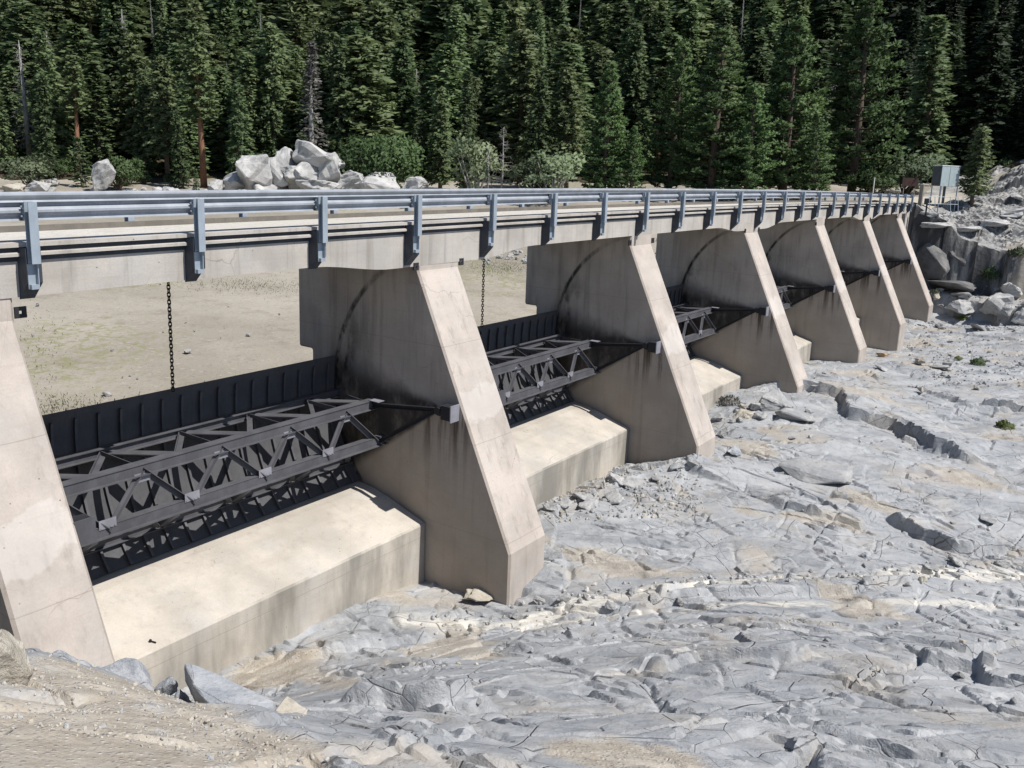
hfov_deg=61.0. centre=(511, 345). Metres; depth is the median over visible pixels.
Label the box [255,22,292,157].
fir tree
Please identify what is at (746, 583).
rock
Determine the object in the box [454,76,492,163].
fir tree
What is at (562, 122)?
fir tree
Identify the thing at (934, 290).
plant
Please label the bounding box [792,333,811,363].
spillway sill
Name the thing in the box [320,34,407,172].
fir tree
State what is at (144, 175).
shrub
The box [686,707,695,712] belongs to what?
rock
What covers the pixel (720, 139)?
fir tree
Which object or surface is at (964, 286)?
boulder
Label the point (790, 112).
pine tree
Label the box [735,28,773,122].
fir tree
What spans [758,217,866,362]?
concrete pier
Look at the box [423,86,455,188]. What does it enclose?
fir tree
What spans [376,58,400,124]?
fir tree
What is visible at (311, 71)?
dead tree
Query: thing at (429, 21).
wood
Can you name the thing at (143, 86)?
fir tree
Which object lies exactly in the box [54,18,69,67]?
fir tree
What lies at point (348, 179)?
boulder
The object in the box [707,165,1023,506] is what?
bedrock
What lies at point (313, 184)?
boulder
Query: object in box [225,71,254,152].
fir tree
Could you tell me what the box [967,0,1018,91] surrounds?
fir tree
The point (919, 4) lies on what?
fir tree
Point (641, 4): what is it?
fir tree
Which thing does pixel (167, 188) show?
rock
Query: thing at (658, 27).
fir tree
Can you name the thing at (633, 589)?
rock
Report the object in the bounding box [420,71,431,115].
fir tree
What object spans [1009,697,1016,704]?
rock
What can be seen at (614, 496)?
rock
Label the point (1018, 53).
fir tree
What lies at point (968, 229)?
rock
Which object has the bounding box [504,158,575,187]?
shrub
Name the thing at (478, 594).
rock
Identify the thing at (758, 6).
fir tree
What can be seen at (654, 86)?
pine tree
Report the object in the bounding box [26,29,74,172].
fir tree
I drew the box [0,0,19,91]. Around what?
pine tree
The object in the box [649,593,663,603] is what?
rock
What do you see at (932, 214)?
rock
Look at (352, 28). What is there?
fir tree
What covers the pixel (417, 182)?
boulder
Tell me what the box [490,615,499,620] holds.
rock
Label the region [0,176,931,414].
reservoir bed
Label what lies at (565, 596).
rock
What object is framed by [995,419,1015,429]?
plant
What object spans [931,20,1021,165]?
fir tree
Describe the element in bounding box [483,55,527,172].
fir tree
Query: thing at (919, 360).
rock
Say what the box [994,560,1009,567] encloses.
rock
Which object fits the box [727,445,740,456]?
rock
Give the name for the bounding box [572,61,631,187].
pine tree
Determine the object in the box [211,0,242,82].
fir tree
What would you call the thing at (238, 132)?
fir tree
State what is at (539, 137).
fir tree
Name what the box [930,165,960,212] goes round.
equipment box
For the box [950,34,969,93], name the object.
fir tree
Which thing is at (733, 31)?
fir tree
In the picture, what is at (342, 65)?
fir tree
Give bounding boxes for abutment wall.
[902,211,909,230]
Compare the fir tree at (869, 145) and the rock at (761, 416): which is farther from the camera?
the fir tree at (869, 145)
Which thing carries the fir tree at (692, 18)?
on the hillside
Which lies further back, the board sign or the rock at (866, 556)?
the board sign
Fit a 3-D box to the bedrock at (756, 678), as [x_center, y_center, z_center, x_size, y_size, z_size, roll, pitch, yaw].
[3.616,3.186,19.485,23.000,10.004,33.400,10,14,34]
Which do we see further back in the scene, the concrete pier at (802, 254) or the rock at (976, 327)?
the rock at (976, 327)
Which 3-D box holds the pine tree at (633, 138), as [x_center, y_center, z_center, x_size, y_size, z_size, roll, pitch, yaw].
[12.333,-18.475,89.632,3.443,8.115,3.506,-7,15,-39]
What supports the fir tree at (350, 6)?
on the shore
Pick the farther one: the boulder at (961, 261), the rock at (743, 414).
the boulder at (961, 261)
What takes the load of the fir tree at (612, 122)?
on the shore
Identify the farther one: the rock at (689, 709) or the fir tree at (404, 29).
the fir tree at (404, 29)
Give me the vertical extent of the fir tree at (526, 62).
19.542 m
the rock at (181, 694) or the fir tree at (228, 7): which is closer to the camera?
the rock at (181, 694)
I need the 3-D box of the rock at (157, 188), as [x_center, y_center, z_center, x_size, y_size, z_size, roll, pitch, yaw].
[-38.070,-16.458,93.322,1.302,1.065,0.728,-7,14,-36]
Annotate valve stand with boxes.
[924,198,931,216]
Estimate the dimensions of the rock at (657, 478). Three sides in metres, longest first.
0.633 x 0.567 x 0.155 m
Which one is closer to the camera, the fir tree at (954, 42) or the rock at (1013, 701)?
the rock at (1013, 701)
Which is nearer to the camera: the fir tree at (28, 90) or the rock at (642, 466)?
the rock at (642, 466)
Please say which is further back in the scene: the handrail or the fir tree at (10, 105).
the fir tree at (10, 105)
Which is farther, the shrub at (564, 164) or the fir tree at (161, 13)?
the fir tree at (161, 13)
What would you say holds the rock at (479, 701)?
on the bedrock at (756, 678)
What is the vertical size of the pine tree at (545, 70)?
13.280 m
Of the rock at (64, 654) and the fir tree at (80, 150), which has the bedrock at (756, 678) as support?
the rock at (64, 654)
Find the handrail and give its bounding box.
[928,196,957,215]
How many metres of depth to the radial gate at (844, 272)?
63.26 m
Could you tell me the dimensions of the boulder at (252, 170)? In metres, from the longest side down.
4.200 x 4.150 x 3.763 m
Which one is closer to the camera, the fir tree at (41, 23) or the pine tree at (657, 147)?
the pine tree at (657, 147)
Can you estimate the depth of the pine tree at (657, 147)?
92.81 m
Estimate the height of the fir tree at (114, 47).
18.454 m
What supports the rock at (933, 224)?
on the bedrock at (945, 432)
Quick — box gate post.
[918,184,924,206]
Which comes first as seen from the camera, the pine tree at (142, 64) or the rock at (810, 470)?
the rock at (810, 470)
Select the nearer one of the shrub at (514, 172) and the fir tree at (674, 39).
the shrub at (514, 172)
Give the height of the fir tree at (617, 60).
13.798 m
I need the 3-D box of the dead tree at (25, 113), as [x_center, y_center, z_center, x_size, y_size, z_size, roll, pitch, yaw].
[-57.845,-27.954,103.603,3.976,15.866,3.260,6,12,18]
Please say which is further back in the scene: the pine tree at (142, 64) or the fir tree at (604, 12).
the fir tree at (604, 12)
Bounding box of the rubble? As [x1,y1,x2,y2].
[401,175,1023,667]
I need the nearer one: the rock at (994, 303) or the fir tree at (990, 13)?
the rock at (994, 303)
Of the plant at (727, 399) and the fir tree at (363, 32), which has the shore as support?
the fir tree at (363, 32)
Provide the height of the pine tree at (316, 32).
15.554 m
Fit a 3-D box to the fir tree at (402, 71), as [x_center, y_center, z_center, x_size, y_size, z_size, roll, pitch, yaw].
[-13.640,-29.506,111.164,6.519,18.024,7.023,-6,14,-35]
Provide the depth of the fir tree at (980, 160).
76.86 m
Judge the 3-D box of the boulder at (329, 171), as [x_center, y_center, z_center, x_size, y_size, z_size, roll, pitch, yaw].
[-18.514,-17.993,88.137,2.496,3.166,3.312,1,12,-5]
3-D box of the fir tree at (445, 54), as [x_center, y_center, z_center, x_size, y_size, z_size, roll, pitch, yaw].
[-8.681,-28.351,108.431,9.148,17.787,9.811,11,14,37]
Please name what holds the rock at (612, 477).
on the bedrock at (756, 678)
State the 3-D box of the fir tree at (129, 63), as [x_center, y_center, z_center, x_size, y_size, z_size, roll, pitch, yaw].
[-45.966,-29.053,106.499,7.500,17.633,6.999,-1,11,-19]
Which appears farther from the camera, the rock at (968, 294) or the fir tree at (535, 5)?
the fir tree at (535, 5)
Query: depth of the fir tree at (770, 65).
121.71 m
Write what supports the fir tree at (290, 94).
on the shore
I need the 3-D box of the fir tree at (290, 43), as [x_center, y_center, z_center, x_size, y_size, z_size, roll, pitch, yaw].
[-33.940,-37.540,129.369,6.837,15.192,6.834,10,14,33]
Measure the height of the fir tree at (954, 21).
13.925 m
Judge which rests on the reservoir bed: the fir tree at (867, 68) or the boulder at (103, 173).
the boulder at (103, 173)
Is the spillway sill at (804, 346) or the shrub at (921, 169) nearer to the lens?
the spillway sill at (804, 346)
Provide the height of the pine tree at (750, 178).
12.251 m
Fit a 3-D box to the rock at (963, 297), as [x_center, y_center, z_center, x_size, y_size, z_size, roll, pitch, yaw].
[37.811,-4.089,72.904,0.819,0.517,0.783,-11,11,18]
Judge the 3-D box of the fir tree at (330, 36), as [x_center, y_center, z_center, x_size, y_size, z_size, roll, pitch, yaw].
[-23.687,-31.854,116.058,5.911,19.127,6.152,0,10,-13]
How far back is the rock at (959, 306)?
72.06 m
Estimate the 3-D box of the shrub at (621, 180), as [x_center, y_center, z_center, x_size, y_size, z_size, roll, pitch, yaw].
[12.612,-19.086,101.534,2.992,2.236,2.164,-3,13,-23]
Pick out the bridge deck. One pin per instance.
(74, 260)
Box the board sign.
[902,178,918,196]
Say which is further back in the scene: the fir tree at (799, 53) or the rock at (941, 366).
the fir tree at (799, 53)
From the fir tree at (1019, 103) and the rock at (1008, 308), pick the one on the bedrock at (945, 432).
the rock at (1008, 308)
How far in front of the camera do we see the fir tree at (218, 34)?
130.52 m
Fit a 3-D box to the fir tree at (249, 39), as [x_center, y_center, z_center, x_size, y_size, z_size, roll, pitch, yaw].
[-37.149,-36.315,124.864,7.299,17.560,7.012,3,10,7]
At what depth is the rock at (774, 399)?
40.44 m
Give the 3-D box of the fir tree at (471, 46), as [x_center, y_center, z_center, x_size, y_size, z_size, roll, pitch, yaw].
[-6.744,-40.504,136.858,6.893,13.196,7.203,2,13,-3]
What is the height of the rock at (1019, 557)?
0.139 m
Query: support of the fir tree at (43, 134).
on the shore
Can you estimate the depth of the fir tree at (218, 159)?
110.81 m
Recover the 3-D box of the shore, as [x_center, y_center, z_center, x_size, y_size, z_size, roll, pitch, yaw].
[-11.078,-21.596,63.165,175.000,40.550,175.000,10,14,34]
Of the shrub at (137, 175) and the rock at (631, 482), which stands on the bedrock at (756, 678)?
the rock at (631, 482)
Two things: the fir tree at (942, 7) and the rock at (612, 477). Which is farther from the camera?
the fir tree at (942, 7)
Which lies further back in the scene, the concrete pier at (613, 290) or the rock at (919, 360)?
the rock at (919, 360)
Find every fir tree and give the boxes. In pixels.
[0,0,53,120]
[0,65,35,157]
[0,89,19,173]
[21,82,36,152]
[25,0,66,47]
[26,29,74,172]
[30,76,59,178]
[31,7,55,52]
[32,22,122,162]
[35,0,101,38]
[51,43,61,72]
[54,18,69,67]
[68,136,92,187]
[80,61,118,171]
[88,21,133,158]
[99,0,146,57]
[100,8,114,75]
[106,32,159,170]
[131,70,164,175]
[140,55,189,177]
[147,0,168,67]
[156,82,196,169]
[159,16,180,67]
[162,0,212,46]
[163,42,181,82]
[165,8,210,81]
[167,105,192,188]
[172,47,206,135]
[177,82,213,177]
[192,99,215,158]
[192,169,200,189]
[198,33,233,134]
[203,67,236,170]
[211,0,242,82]
[215,30,231,122]
[224,27,305,156]
[224,83,255,174]
[225,52,266,168]
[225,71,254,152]
[227,52,258,112]
[232,29,257,81]
[251,9,264,42]
[251,28,290,127]
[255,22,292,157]
[286,55,351,168]
[287,42,294,60]
[287,45,306,146]
[299,42,336,149]
[315,0,382,58]
[318,36,360,174]
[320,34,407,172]
[326,31,339,62]
[341,20,363,49]
[352,29,376,169]
[357,3,418,85]
[376,0,420,68]
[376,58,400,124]
[384,40,425,175]
[397,48,425,159]
[402,43,478,172]
[410,119,432,182]
[416,60,426,103]
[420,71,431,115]
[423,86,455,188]
[425,8,471,93]
[444,73,477,174]
[452,71,476,188]
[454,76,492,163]
[463,43,482,80]
[465,40,501,153]
[479,28,559,180]
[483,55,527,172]
[484,8,509,79]
[493,47,506,74]
[519,75,554,187]
[524,0,545,75]
[531,10,548,90]
[540,16,558,72]
[542,41,599,178]
[547,66,592,187]
[582,46,624,142]
[586,3,619,47]
[588,61,622,168]
[590,85,626,176]
[602,2,645,60]
[613,52,625,86]
[614,21,652,156]
[614,28,645,153]
[623,108,655,179]
[630,0,674,65]
[633,32,687,164]
[638,4,658,67]
[640,12,678,100]
[661,125,688,170]
[670,48,700,156]
[674,1,701,92]
[681,62,741,183]
[695,35,740,158]
[697,23,718,87]
[710,6,734,59]
[724,24,740,109]
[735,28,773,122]
[736,6,784,92]
[737,83,763,180]
[742,0,769,58]
[760,58,780,95]
[761,20,799,178]
[775,39,835,182]
[781,39,831,142]
[808,0,855,109]
[828,44,865,177]
[852,1,874,70]
[860,16,890,140]
[860,115,882,171]
[868,60,920,161]
[873,124,892,175]
[878,40,914,146]
[889,0,927,75]
[891,7,922,119]
[894,14,957,183]
[904,23,967,163]
[914,15,930,116]
[931,0,966,43]
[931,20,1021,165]
[943,62,968,160]
[949,20,967,60]
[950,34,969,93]
[958,126,996,206]
[961,21,982,68]
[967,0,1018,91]
[968,0,999,104]
[969,15,1018,104]
[979,57,1004,127]
[991,80,1016,156]
[991,90,1019,151]
[997,0,1019,19]
[997,24,1023,128]
[1012,0,1023,62]
[1012,87,1023,133]
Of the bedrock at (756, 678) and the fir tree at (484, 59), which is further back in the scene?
the fir tree at (484, 59)
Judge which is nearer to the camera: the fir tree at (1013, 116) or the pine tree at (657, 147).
the pine tree at (657, 147)
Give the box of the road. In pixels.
[868,159,1023,208]
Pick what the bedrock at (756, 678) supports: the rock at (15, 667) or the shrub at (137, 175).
the rock at (15, 667)
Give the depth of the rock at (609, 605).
21.78 m
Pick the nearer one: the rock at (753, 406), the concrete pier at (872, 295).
the rock at (753, 406)
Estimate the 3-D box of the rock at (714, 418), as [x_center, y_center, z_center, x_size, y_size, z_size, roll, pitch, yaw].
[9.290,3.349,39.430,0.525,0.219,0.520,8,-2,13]
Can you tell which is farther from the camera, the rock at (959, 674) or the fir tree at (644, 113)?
the fir tree at (644, 113)
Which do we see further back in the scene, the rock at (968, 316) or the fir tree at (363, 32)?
the fir tree at (363, 32)
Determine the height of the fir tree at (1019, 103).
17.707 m
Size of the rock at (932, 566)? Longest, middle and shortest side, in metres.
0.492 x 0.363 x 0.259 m
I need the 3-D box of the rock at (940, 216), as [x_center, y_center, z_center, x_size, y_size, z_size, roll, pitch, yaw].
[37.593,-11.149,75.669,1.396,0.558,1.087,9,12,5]
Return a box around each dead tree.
[9,40,34,155]
[118,9,127,54]
[149,0,154,46]
[296,41,329,150]
[481,146,494,188]
[489,128,512,188]
[740,0,743,41]
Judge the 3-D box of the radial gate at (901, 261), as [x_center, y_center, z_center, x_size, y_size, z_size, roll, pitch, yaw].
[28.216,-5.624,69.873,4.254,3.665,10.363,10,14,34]
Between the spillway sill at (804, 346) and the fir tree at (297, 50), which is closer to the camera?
the spillway sill at (804, 346)
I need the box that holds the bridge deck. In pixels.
[0,202,910,298]
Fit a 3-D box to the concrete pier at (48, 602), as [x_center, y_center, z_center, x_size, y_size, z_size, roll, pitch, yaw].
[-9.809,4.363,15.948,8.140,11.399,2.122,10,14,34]
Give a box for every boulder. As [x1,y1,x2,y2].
[91,159,115,190]
[208,179,223,189]
[223,171,244,189]
[235,154,272,189]
[253,182,288,189]
[270,147,296,186]
[281,166,318,189]
[292,139,344,168]
[294,161,318,188]
[295,179,342,188]
[318,152,340,182]
[337,170,362,188]
[354,171,399,188]
[402,176,428,188]
[915,243,949,280]
[927,280,975,291]
[949,251,966,266]
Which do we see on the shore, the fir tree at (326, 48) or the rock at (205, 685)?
the fir tree at (326, 48)
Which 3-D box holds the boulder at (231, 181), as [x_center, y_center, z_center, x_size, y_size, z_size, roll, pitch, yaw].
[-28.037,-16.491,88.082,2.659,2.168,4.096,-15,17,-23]
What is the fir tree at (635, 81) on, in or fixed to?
on the shore
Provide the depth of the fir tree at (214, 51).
122.45 m
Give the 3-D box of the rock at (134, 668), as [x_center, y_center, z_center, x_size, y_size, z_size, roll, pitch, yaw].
[-4.739,4.182,10.816,0.494,0.242,0.826,-16,29,-40]
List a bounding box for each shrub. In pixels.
[0,155,55,185]
[52,158,73,177]
[107,155,144,189]
[114,170,139,185]
[127,170,140,184]
[135,170,152,183]
[163,172,177,186]
[337,132,427,188]
[444,132,509,188]
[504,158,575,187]
[522,147,587,203]
[615,173,633,185]
[850,169,898,192]
[878,178,893,192]
[882,149,950,193]
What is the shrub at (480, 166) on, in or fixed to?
on the reservoir bed
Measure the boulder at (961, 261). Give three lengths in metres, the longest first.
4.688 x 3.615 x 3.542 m
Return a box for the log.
[885,189,900,191]
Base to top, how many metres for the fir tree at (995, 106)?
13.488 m
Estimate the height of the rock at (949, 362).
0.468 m
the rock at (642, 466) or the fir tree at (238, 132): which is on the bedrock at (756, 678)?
the rock at (642, 466)
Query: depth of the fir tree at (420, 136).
96.83 m
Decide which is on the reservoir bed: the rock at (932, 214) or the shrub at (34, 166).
the shrub at (34, 166)
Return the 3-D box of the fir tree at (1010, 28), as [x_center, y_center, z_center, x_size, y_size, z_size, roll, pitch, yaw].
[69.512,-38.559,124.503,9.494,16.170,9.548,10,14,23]
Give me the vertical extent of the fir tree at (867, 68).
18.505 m
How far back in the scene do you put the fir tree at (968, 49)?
135.93 m
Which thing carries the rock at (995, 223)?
on the bedrock at (945, 432)
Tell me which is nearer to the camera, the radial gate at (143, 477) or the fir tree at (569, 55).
the radial gate at (143, 477)
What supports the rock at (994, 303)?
on the bedrock at (945, 432)
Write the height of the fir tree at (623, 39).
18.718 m
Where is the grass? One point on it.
(81, 405)
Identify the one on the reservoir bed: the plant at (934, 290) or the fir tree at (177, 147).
the fir tree at (177, 147)
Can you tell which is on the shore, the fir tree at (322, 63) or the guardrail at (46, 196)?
the fir tree at (322, 63)
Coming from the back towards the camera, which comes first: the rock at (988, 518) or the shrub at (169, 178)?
the shrub at (169, 178)
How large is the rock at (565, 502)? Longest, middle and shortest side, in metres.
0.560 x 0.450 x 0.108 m
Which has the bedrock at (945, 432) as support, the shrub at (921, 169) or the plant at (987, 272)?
the plant at (987, 272)
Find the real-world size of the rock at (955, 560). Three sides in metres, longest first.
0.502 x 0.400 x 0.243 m
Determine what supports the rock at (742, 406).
on the bedrock at (945, 432)
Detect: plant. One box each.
[718,394,741,405]
[930,288,940,293]
[969,358,985,365]
[980,264,1000,280]
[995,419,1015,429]
[996,157,1013,165]
[1007,247,1023,256]
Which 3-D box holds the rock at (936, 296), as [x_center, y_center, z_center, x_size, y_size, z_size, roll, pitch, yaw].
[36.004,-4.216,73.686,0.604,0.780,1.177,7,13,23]
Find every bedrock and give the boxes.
[0,438,1023,767]
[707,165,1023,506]
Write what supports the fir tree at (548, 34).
on the shore
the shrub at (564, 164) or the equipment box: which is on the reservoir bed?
the shrub at (564, 164)
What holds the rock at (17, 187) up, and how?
on the reservoir bed
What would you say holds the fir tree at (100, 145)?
on the shore
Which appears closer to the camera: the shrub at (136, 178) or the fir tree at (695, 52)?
the shrub at (136, 178)
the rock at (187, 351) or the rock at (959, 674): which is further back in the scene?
the rock at (187, 351)
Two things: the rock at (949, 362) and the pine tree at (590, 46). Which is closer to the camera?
the rock at (949, 362)
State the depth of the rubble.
28.57 m
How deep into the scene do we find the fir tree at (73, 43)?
105.31 m
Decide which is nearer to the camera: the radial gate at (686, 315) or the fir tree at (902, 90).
the radial gate at (686, 315)
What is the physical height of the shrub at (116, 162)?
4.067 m
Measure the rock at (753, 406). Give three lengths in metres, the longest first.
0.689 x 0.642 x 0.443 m
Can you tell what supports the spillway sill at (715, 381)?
on the bedrock at (945, 432)
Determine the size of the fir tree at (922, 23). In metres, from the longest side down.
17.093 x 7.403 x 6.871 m
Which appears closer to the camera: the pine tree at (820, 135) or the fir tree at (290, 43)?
the pine tree at (820, 135)
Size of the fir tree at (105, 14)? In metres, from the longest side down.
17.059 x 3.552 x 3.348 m
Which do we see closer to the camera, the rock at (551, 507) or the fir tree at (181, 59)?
the rock at (551, 507)
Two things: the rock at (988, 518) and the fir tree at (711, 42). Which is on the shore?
the fir tree at (711, 42)
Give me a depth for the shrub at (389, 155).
89.86 m
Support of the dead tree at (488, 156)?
on the reservoir bed
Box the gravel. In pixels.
[1,651,333,767]
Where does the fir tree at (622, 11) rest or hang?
on the shore
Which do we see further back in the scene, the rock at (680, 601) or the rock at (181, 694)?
the rock at (680, 601)
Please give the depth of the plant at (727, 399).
41.19 m
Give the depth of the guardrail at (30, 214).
20.11 m
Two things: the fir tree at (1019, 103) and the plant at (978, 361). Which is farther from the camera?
the fir tree at (1019, 103)
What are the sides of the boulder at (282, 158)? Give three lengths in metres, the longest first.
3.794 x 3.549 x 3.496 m
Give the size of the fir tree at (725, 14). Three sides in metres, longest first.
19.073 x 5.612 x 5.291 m
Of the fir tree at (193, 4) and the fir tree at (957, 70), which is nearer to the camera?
the fir tree at (957, 70)
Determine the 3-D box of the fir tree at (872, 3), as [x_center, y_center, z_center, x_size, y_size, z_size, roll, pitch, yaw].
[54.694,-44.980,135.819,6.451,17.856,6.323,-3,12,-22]
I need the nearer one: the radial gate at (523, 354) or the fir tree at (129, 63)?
the radial gate at (523, 354)
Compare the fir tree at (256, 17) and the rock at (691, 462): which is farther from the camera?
the fir tree at (256, 17)
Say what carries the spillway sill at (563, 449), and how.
on the bedrock at (756, 678)
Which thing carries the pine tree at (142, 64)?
on the shore
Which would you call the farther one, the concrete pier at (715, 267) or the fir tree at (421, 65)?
the fir tree at (421, 65)
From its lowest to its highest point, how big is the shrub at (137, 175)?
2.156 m
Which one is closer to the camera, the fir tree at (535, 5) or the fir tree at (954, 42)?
the fir tree at (954, 42)
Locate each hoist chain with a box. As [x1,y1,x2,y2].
[166,282,174,391]
[481,258,484,326]
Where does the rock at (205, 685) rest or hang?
on the bedrock at (756, 678)
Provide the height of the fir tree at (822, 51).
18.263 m
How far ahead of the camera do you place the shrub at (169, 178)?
98.90 m
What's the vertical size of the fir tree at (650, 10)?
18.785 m
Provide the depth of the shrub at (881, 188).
98.28 m
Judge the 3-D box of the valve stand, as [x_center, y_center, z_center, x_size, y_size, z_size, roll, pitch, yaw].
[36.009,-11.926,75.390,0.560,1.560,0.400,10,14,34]
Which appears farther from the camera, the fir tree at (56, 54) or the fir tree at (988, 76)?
the fir tree at (56, 54)
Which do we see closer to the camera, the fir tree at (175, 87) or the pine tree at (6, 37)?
the fir tree at (175, 87)
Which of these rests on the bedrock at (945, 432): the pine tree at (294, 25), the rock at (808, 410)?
the rock at (808, 410)
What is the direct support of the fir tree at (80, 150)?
on the reservoir bed
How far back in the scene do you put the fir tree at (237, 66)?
117.47 m
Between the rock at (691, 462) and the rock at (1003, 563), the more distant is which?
the rock at (691, 462)
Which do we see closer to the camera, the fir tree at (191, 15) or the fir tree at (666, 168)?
the fir tree at (666, 168)
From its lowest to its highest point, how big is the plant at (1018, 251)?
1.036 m
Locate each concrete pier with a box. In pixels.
[0,298,114,666]
[299,258,544,604]
[525,234,714,463]
[656,222,806,392]
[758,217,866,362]
[824,214,905,350]
[870,212,932,322]
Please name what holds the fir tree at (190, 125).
on the shore
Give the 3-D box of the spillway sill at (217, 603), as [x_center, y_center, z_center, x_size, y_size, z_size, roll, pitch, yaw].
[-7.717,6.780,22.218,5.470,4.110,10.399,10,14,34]
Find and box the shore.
[0,114,1023,184]
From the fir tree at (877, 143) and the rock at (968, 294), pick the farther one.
the fir tree at (877, 143)
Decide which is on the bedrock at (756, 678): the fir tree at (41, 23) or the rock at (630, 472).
the rock at (630, 472)
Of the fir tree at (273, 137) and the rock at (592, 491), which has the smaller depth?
the rock at (592, 491)
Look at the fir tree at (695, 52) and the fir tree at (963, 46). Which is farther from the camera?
the fir tree at (963, 46)
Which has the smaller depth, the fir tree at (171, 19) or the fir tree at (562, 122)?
the fir tree at (562, 122)
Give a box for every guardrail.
[0,188,872,232]
[0,192,913,289]
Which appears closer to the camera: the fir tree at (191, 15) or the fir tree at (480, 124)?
the fir tree at (480, 124)
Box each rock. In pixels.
[0,629,32,685]
[2,183,25,191]
[24,180,51,191]
[44,178,59,185]
[51,650,77,659]
[102,390,111,396]
[103,658,151,684]
[153,187,161,190]
[155,676,177,695]
[162,186,178,189]
[174,689,190,702]
[184,349,191,353]
[184,664,275,710]
[275,696,306,714]
[462,588,492,601]
[476,698,481,704]
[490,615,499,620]
[512,612,521,620]
[533,596,545,604]
[542,503,557,511]
[557,590,570,601]
[559,498,571,507]
[573,492,586,499]
[579,498,598,509]
[583,594,588,600]
[586,488,596,495]
[604,490,622,503]
[604,600,615,609]
[607,472,623,485]
[622,477,646,488]
[624,469,640,474]
[628,586,636,594]
[638,463,647,470]
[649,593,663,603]
[652,476,663,481]
[668,458,688,471]
[676,597,684,605]
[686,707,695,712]
[687,459,699,466]
[693,581,705,587]
[711,416,722,420]
[717,427,734,438]
[719,597,727,601]
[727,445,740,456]
[733,408,754,419]
[736,416,742,422]
[737,404,745,408]
[742,581,750,585]
[748,402,760,410]
[752,412,767,419]
[759,388,791,411]
[775,408,815,421]
[778,457,852,484]
[788,577,798,582]
[805,408,813,413]
[858,552,871,560]
[875,365,887,371]
[876,353,887,357]
[903,582,912,586]
[915,358,925,363]
[920,210,937,217]
[920,222,951,227]
[922,563,938,571]
[926,365,949,368]
[933,291,939,299]
[935,213,952,220]
[935,322,948,328]
[942,360,952,366]
[944,299,974,313]
[946,555,962,565]
[949,292,971,296]
[952,671,964,678]
[956,226,981,231]
[958,295,968,298]
[963,314,972,319]
[969,323,986,330]
[979,292,1014,315]
[980,220,1010,226]
[980,514,996,523]
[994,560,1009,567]
[1000,208,1023,216]
[1000,282,1022,297]
[1001,302,1015,315]
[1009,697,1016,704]
[1010,193,1022,200]
[1011,308,1023,325]
[1015,555,1023,562]
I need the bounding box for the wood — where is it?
[70,0,1023,98]
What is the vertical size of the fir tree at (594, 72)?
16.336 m
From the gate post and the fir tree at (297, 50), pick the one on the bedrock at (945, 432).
the gate post
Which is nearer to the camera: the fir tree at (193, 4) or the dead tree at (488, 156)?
the dead tree at (488, 156)
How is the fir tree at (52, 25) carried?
on the hillside
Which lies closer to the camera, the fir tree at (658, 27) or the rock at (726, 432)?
the rock at (726, 432)
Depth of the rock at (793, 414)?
38.92 m
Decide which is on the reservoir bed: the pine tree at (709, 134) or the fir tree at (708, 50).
the pine tree at (709, 134)
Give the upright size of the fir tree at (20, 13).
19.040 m
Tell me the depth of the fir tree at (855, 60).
106.99 m
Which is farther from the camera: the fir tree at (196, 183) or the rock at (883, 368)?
the fir tree at (196, 183)
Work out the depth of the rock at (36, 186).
88.64 m
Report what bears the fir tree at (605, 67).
on the shore
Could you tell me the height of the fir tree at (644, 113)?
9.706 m
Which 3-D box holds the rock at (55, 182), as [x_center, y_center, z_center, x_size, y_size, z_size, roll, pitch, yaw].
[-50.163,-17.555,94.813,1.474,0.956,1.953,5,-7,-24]
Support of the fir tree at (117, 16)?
on the shore
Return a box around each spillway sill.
[91,481,424,688]
[509,402,628,506]
[689,356,741,411]
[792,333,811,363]
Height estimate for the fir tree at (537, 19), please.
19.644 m
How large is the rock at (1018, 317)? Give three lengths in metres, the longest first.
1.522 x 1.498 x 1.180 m
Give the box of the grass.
[20,258,526,413]
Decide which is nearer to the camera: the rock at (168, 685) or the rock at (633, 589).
the rock at (168, 685)
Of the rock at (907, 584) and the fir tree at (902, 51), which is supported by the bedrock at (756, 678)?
the rock at (907, 584)
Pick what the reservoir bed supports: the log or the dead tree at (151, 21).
the log
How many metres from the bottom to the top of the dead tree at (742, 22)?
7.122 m
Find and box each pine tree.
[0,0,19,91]
[0,0,39,68]
[55,55,92,175]
[78,0,101,33]
[124,63,162,155]
[177,22,220,186]
[284,12,311,61]
[306,27,324,56]
[540,66,557,84]
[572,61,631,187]
[580,40,608,103]
[614,126,646,188]
[639,39,702,188]
[639,66,677,174]
[662,28,763,199]
[711,83,785,199]
[735,15,833,189]
[791,113,836,198]
[811,0,913,191]
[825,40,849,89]
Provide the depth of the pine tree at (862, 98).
92.09 m
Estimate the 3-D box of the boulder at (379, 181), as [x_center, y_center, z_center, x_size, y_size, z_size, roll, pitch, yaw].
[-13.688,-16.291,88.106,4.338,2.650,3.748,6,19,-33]
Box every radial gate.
[42,355,434,579]
[477,310,642,424]
[666,284,754,357]
[776,285,824,309]
[841,271,870,285]
[884,260,903,269]
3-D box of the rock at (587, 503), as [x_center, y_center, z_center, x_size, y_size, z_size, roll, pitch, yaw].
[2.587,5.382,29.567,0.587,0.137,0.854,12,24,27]
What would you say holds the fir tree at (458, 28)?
on the shore
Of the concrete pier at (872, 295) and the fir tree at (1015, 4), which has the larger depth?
the fir tree at (1015, 4)
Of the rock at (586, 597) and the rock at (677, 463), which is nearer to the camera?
the rock at (586, 597)
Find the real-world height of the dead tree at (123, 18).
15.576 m
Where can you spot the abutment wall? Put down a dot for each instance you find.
(905, 218)
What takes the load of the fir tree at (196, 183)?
on the reservoir bed
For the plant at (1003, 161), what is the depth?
99.95 m
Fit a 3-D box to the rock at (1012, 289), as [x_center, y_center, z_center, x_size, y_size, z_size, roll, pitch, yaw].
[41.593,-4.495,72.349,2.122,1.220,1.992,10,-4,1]

